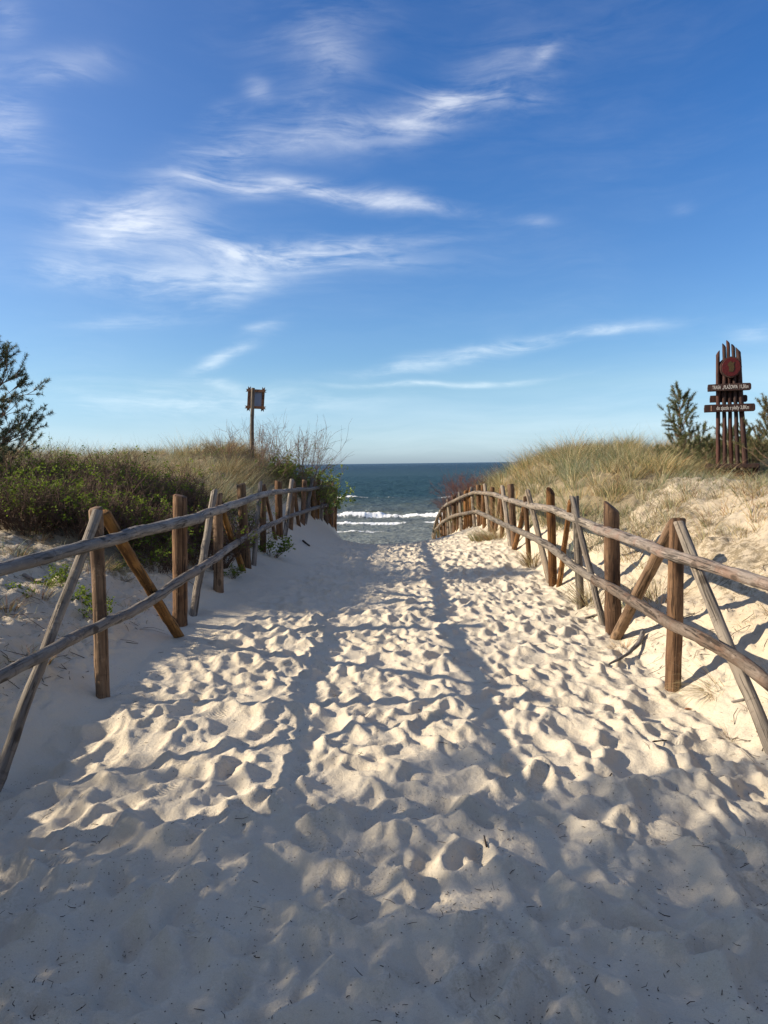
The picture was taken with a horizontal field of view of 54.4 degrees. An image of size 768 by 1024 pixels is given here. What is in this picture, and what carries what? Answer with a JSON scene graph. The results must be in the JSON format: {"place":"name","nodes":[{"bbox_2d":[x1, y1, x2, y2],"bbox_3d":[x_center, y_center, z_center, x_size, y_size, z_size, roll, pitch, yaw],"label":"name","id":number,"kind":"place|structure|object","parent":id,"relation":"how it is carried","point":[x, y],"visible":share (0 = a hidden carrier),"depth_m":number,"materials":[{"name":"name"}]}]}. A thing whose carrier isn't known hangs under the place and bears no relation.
{"place":"outdoors","nodes":[
{"label":"outdoors","id":0,"kind":"place"},
{"bbox_2d":[0,447,767,1023],"bbox_3d":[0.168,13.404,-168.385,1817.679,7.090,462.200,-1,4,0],"label":"ground","id":1,"kind":"structure","parent":0,"point":[280,623],"depth_m":3.89,"materials":[{"name":"beige sand"}]},
{"bbox_2d":[4,581,26,588],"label":"seedling","id":2,"kind":"object","parent":1,"relation":"on","point":[19,585],"visible":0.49,"depth_m":6.56,"materials":[{"name":"green plant"}]},
{"bbox_2d":[0,593,31,612],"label":"grass tuft","id":3,"kind":"object","parent":1,"relation":"on","point":[11,606],"visible":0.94,"depth_m":6.21,"materials":[{"name":"beige plant"}]},
{"bbox_2d":[1,541,36,556],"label":"grass tuft","id":4,"kind":"object","parent":1,"relation":"on","point":[22,551],"visible":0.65,"depth_m":7.68,"materials":[{"name":"beige plant"}]},
{"bbox_2d":[0,459,46,496],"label":"rose bush","id":5,"kind":"object","parent":1,"relation":"on","point":[19,477],"visible":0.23,"depth_m":10.01,"materials":[{"name":"green plant"}]},
{"bbox_2d":[0,335,54,471],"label":"pine tree","id":6,"kind":"object","parent":1,"relation":"on","point":[5,432],"visible":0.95,"depth_m":11.06,"materials":[{"name":"green plant"}]},
{"bbox_2d":[21,587,35,598],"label":"seedling","id":7,"kind":"object","parent":1,"relation":"on","point":[28,589],"visible":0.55,"depth_m":6.52,"materials":[{"name":"green plant"}]},
{"bbox_2d":[0,449,62,493],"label":"rose bush","id":8,"kind":"object","parent":1,"relation":"on","point":[11,468],"visible":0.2,"depth_m":10.67,"materials":[{"name":"green plant"}]},
{"bbox_2d":[22,573,43,580],"bbox_3d":[-3.414,0.653,7.293,0.377,0.072,0.069,5,7,37],"label":"root","id":9,"kind":"object","parent":1,"relation":"on","point":[29,577],"visible":0.75,"depth_m":7.34,"materials":[{"name":"grey wood"}]},
{"bbox_2d":[5,643,64,667],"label":"grass tuft","id":10,"kind":"object","parent":1,"relation":"on","point":[51,660],"visible":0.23,"depth_m":5.27,"materials":[{"name":"beige plant"}]},
{"bbox_2d":[13,574,62,601],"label":"grass tuft","id":11,"kind":"object","parent":1,"relation":"on","point":[55,589],"visible":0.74,"depth_m":6.69,"materials":[{"name":"beige plant"}]},
{"bbox_2d":[0,465,77,527],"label":"rose bush","id":12,"kind":"object","parent":1,"relation":"on","point":[15,493],"visible":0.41,"depth_m":8.86,"materials":[{"name":"green plant"}]},
{"bbox_2d":[25,529,55,542],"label":"grass tuft","id":13,"kind":"object","parent":1,"relation":"on","point":[44,537],"visible":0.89,"depth_m":8.55,"materials":[{"name":"plant"}]},
{"bbox_2d":[4,436,77,471],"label":"rose bush","id":14,"kind":"object","parent":1,"relation":"on","point":[48,445],"visible":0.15,"depth_m":12.48,"materials":[{"name":"green plant"}]},
{"bbox_2d":[0,463,93,535],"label":"rose bush","id":15,"kind":"object","parent":1,"relation":"on","point":[6,514],"visible":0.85,"depth_m":8.62,"materials":[{"name":"green plant"}]},
{"bbox_2d":[29,563,70,587],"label":"rose bush","id":16,"kind":"object","parent":1,"relation":"on","point":[60,579],"visible":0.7,"depth_m":7.25,"materials":[{"name":"green plant"}]},
{"bbox_2d":[9,465,106,521],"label":"rose bush","id":17,"kind":"object","parent":1,"relation":"on","point":[82,496],"visible":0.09,"depth_m":9.41,"materials":[{"name":"green plant"}]},
{"bbox_2d":[13,445,112,485],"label":"rose bush","id":18,"kind":"object","parent":1,"relation":"on","point":[65,465],"visible":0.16,"depth_m":11.55,"materials":[{"name":"green plant"}]},
{"bbox_2d":[37,450,122,489],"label":"rose bush","id":19,"kind":"object","parent":1,"relation":"on","point":[79,462],"visible":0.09,"depth_m":12.40,"materials":[{"name":"green plant"}]},
{"bbox_2d":[5,469,159,540],"bbox_3d":[-3.663,-0.091,9.121,1.675,1.032,1.900,1,4,29],"label":"rose bush","id":20,"kind":"object","parent":1,"relation":"on","point":[64,523],"visible":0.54,"depth_m":8.78,"materials":[{"name":"green plant"}]},
{"bbox_2d":[32,462,143,507],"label":"rose bush","id":21,"kind":"object","parent":1,"relation":"on","point":[92,480],"visible":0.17,"depth_m":10.04,"materials":[{"name":"green plant"}]},
{"bbox_2d":[71,582,115,618],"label":"rose bush","id":22,"kind":"object","parent":1,"relation":"on","point":[83,593],"visible":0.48,"depth_m":6.83,"materials":[{"name":"green plant"}]},
{"bbox_2d":[43,448,149,493],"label":"rose bush","id":23,"kind":"object","parent":1,"relation":"on","point":[58,475],"visible":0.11,"depth_m":11.35,"materials":[{"name":"green plant"}]},
{"bbox_2d":[12,448,183,511],"bbox_3d":[-3.976,-0.381,10.530,1.982,1.077,1.700,0,4,9],"label":"rose bush","id":24,"kind":"object","parent":1,"relation":"on","point":[132,477],"visible":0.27,"depth_m":10.51,"materials":[{"name":"green plant"}]},
{"bbox_2d":[47,490,165,533],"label":"rose bush","id":25,"kind":"object","parent":1,"relation":"on","point":[136,500],"visible":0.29,"depth_m":9.25,"materials":[{"name":"green plant"}]},
{"bbox_2d":[57,442,163,486],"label":"rose bush","id":26,"kind":"object","parent":1,"relation":"on","point":[105,460],"visible":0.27,"depth_m":12.57,"materials":[{"name":"green plant"}]},
{"bbox_2d":[106,560,126,571],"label":"rose bush","id":27,"kind":"object","parent":1,"relation":"on","point":[124,564],"visible":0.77,"depth_m":8.37,"materials":[{"name":"green plant"}]},
{"bbox_2d":[70,478,176,551],"bbox_3d":[-3.120,0.053,9.350,1.479,0.949,1.724,0,4,18],"label":"rose bush","id":28,"kind":"object","parent":1,"relation":"on","point":[158,516],"visible":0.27,"depth_m":9.21,"materials":[{"name":"green plant"}]},
{"bbox_2d":[107,452,155,479],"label":"dead twig bush","id":29,"kind":"object","parent":1,"relation":"on","point":[130,463],"visible":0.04,"depth_m":13.63,"materials":[{"name":"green plant"}]},
{"bbox_2d":[99,471,198,520],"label":"rose bush","id":30,"kind":"object","parent":1,"relation":"on","point":[158,496],"visible":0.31,"depth_m":10.72,"materials":[{"name":"green plant"}]},
{"bbox_2d":[104,493,203,549],"bbox_3d":[-3.118,0.138,9.647,1.376,0.770,1.689,2,5,35],"label":"rose bush","id":31,"kind":"object","parent":1,"relation":"on","point":[149,518],"visible":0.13,"depth_m":9.52,"materials":[{"name":"green plant"}]},
{"bbox_2d":[112,516,198,573],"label":"rose bush","id":32,"kind":"object","parent":1,"relation":"on","point":[163,552],"visible":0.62,"depth_m":8.87,"materials":[{"name":"green plant"}]},
{"bbox_2d":[119,470,207,512],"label":"rose bush","id":33,"kind":"object","parent":1,"relation":"on","point":[174,490],"visible":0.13,"depth_m":11.59,"materials":[{"name":"green plant"}]},
{"bbox_2d":[0,477,339,791],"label":"wooden fence","id":34,"kind":"object","parent":1,"relation":"on","point":[95,541],"visible":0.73,"depth_m":6.02,"materials":[{"name":"brown wood"}]},
{"bbox_2d":[4,431,337,517],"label":"dune grass","id":35,"kind":"structure","parent":1,"relation":"on","point":[252,482],"depth_m":18.76,"materials":[{"name":"plant"}]},
{"bbox_2d":[120,458,224,499],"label":"rose bush","id":36,"kind":"object","parent":1,"relation":"on","point":[174,471],"visible":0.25,"depth_m":12.48,"materials":[{"name":"green plant"}]},
{"bbox_2d":[130,459,236,513],"bbox_3d":[-3.270,-0.307,11.862,1.913,1.074,1.687,-3,4,-31],"label":"rose bush","id":37,"kind":"object","parent":1,"relation":"on","point":[199,498],"visible":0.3,"depth_m":11.62,"materials":[{"name":"green plant"}]},
{"bbox_2d":[155,491,249,547],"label":"rose bush","id":38,"kind":"object","parent":1,"relation":"on","point":[190,508],"visible":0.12,"depth_m":10.66,"materials":[{"name":"green plant"}]},
{"bbox_2d":[154,490,261,536],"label":"rose bush","id":39,"kind":"object","parent":1,"relation":"on","point":[207,507],"visible":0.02,"depth_m":11.43,"materials":[{"name":"green plant"}]},
{"bbox_2d":[164,505,261,569],"bbox_3d":[-2.386,0.330,10.159,1.503,0.873,1.620,-2,4,-24],"label":"rose bush","id":40,"kind":"object","parent":1,"relation":"on","point":[210,549],"visible":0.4,"depth_m":10.02,"materials":[{"name":"green plant"}]},
{"bbox_2d":[193,430,257,453],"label":"grass tuft","id":41,"kind":"object","parent":1,"relation":"on","point":[230,445],"visible":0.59,"depth_m":20.28,"materials":[{"name":"plant"}]},
{"bbox_2d":[223,563,245,577],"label":"rose bush","id":42,"kind":"object","parent":1,"relation":"on","point":[233,572],"visible":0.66,"depth_m":10.05,"materials":[{"name":"green plant"}]},
{"bbox_2d":[224,502,279,550],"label":"rose bush","id":43,"kind":"object","parent":1,"relation":"on","point":[250,519],"visible":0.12,"depth_m":11.79,"materials":[{"name":"green plant"}]},
{"bbox_2d":[183,419,321,475],"bbox_3d":[-3.485,-1.706,19.702,3.318,1.519,2.963,1,4,26],"label":"bare shrub","id":44,"kind":"object","parent":1,"relation":"on","point":[263,451],"visible":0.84,"depth_m":19.71,"materials":[{"name":"plant"}]},
{"bbox_2d":[245,386,266,459],"bbox_3d":[-3.588,-2.335,20.935,0.632,2.382,0.214,-1,4,0],"label":"information board","id":45,"kind":"object","parent":1,"relation":"on","point":[255,398],"visible":0.85,"depth_m":20.90,"materials":[{"name":"brown wood"}]},
{"bbox_2d":[251,532,295,557],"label":"rose bush","id":46,"kind":"object","parent":1,"relation":"on","point":[280,550],"visible":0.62,"depth_m":12.40,"materials":[{"name":"green plant"}]},
{"bbox_2d":[238,454,315,483],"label":"willow shrub","id":47,"kind":"object","parent":1,"relation":"on","point":[289,470],"visible":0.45,"depth_m":20.50,"materials":[{"name":"green plant"}]},
{"bbox_2d":[207,410,354,488],"bbox_3d":[-3.238,-1.747,21.201,4.202,2.325,3.879,-3,4,-29],"label":"bare shrub","id":48,"kind":"object","parent":1,"relation":"on","point":[306,454],"visible":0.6,"depth_m":21.11,"materials":[{"name":"brown plant"}]},
{"bbox_2d":[269,463,342,494],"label":"willow shrub","id":49,"kind":"object","parent":1,"relation":"on","point":[312,474],"visible":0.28,"depth_m":22.10,"materials":[{"name":"green plant"}]},
{"bbox_2d":[286,460,345,510],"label":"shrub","id":50,"kind":"object","parent":1,"relation":"on","point":[322,490],"visible":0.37,"depth_m":22.33,"materials":[{"name":"plant"}]},
{"bbox_2d":[306,480,339,506],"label":"willow shrub","id":51,"kind":"object","parent":1,"relation":"on","point":[328,495],"visible":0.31,"depth_m":23.34,"materials":[{"name":"green plant"}]},
{"bbox_2d":[310,464,355,521],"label":"willow shrub","id":52,"kind":"object","parent":1,"relation":"on","point":[331,504],"visible":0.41,"depth_m":26.47,"materials":[{"name":"green plant"}]},
{"bbox_2d":[0,461,767,732],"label":"dry beach grass","id":53,"kind":"structure","parent":1,"relation":"on","point":[763,481],"depth_m":9.73,"materials":[{"name":"beige plant"}]},
{"bbox_2d":[0,482,767,1023],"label":"twig litter","id":54,"kind":"object","parent":1,"relation":"on","point":[380,758],"visible":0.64,"depth_m":4.37,"materials":[{"name":"brown wood"}]},
{"bbox_2d":[1,635,767,1023],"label":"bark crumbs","id":55,"kind":"object","parent":1,"relation":"on","point":[363,871],"visible":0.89,"depth_m":2.94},
{"bbox_2d":[427,485,474,515],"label":"red twig shrub","id":56,"kind":"object","parent":1,"relation":"on","point":[443,502],"visible":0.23,"depth_m":27.13,"materials":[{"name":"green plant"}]},
{"bbox_2d":[426,464,507,503],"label":"red twig shrub","id":57,"kind":"object","parent":1,"relation":"on","point":[452,487],"visible":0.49,"depth_m":24.85,"materials":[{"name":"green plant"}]},
{"bbox_2d":[464,526,499,541],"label":"grass tuft","id":58,"kind":"object","parent":1,"relation":"on","point":[475,536],"visible":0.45,"depth_m":16.79,"materials":[{"name":"beige plant"}]},
{"bbox_2d":[459,515,505,540],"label":"grass tuft","id":59,"kind":"object","parent":1,"relation":"on","point":[488,538],"visible":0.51,"depth_m":16.15,"materials":[{"name":"beige plant"}]},
{"bbox_2d":[507,538,547,567],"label":"grass tuft","id":60,"kind":"object","parent":1,"relation":"on","point":[525,559],"visible":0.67,"depth_m":11.87,"materials":[{"name":"beige plant"}]},
{"bbox_2d":[534,565,604,612],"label":"grass tuft","id":61,"kind":"object","parent":1,"relation":"on","point":[586,599],"visible":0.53,"depth_m":8.88,"materials":[{"name":"beige plant"}]},
{"bbox_2d":[423,418,767,536],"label":"dune grass","id":62,"kind":"structure","parent":1,"relation":"on","point":[571,454],"depth_m":15.37,"materials":[{"name":"green plant"}]},
{"bbox_2d":[431,483,767,754],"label":"wooden fence","id":63,"kind":"object","parent":1,"relation":"on","point":[674,546],"visible":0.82,"depth_m":7.02,"materials":[{"name":"brown wood"}]},
{"bbox_2d":[606,636,632,652],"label":"grass tuft","id":64,"kind":"object","parent":1,"relation":"on","point":[621,644],"visible":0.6,"depth_m":7.14,"materials":[{"name":"beige plant"}]},
{"bbox_2d":[601,500,637,515],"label":"grass tuft","id":65,"kind":"object","parent":1,"relation":"on","point":[621,514],"visible":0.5,"depth_m":11.14,"materials":[{"name":"beige plant"}]},
{"bbox_2d":[608,630,644,665],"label":"driftwood branch","id":66,"kind":"object","parent":1,"relation":"on","point":[636,645],"visible":1,"depth_m":6.79,"materials":[{"name":"grey wood"}]},
{"bbox_2d":[620,569,694,604],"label":"grass tuft","id":67,"kind":"object","parent":1,"relation":"on","point":[647,596],"visible":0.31,"depth_m":7.72,"materials":[{"name":"beige plant"}]},
{"bbox_2d":[651,444,678,460],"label":"grass tuft","id":68,"kind":"object","parent":1,"relation":"on","point":[663,451],"visible":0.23,"depth_m":18.66,"materials":[{"name":"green plant"}]},
{"bbox_2d":[657,482,708,502],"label":"grass tuft","id":69,"kind":"object","parent":1,"relation":"on","point":[682,495],"visible":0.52,"depth_m":10.58,"materials":[{"name":"beige plant"}]},
{"bbox_2d":[658,381,712,464],"bbox_3d":[6.198,-1.606,15.348,1.007,2.208,1.123,-2,4,-14],"label":"pine tree","id":70,"kind":"object","parent":1,"relation":"on","point":[681,436],"visible":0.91,"depth_m":15.31,"materials":[{"name":"green plant"}]},
{"bbox_2d":[653,646,723,712],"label":"grass tuft","id":71,"kind":"object","parent":1,"relation":"on","point":[700,689],"visible":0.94,"depth_m":5.39,"materials":[{"name":"beige plant"}]},
{"bbox_2d":[684,432,728,470],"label":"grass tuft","id":72,"kind":"object","parent":1,"relation":"on","point":[710,445],"visible":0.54,"depth_m":17.70,"materials":[{"name":"green plant"}]},
{"bbox_2d":[706,719,743,741],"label":"grass tuft","id":73,"kind":"object","parent":1,"relation":"on","point":[724,732],"visible":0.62,"depth_m":4.77,"materials":[{"name":"beige plant"}]},
{"bbox_2d":[710,523,749,535],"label":"grass tuft","id":74,"kind":"object","parent":1,"relation":"on","point":[728,529],"visible":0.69,"depth_m":8.27,"materials":[{"name":"beige plant"}]},
{"bbox_2d":[705,420,755,454],"bbox_3d":[8.918,-1.812,19.254,1.561,1.206,1.233,2,5,41],"label":"pine tree","id":75,"kind":"object","parent":1,"relation":"on","point":[727,434],"visible":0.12,"depth_m":19.23,"materials":[{"name":"green plant"}]},
{"bbox_2d":[704,340,759,479],"bbox_3d":[7.875,-2.168,16.894,1.196,3.414,0.397,0,4,17],"label":"trail sign","id":76,"kind":"object","parent":1,"relation":"on","point":[729,386],"visible":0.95,"depth_m":16.84,"materials":[{"name":"brown wood"}]},
{"bbox_2d":[731,698,743,702],"bbox_3d":[2.401,1.281,5.071,0.082,0.019,0.014,-22,-8,30],"label":"stick","id":77,"kind":"object","parent":1,"relation":"on","point":[739,700],"visible":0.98,"depth_m":5.06,"materials":[{"name":"wood"}]},
{"bbox_2d":[720,426,767,468],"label":"pine tree","id":78,"kind":"object","parent":1,"relation":"on","point":[759,435],"visible":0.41,"depth_m":18.00,"materials":[{"name":"green plant"}]},
{"bbox_2d":[729,393,767,465],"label":"pine tree","id":79,"kind":"object","parent":1,"relation":"on","point":[760,428],"visible":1,"depth_m":16.36,"materials":[{"name":"green plant"}]},
{"bbox_2d":[0,0,767,464],"label":"sky","id":80,"kind":"structure","parent":0,"point":[447,231],"materials":[{"name":"blue"}]},
{"bbox_2d":[294,462,519,543],"bbox_3d":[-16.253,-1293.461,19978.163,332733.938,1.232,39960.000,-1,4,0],"label":"sea","id":81,"kind":"structure","parent":0,"point":[390,506],"depth_m":118.34,"materials":[{"name":"blue liquid"}]}
]}

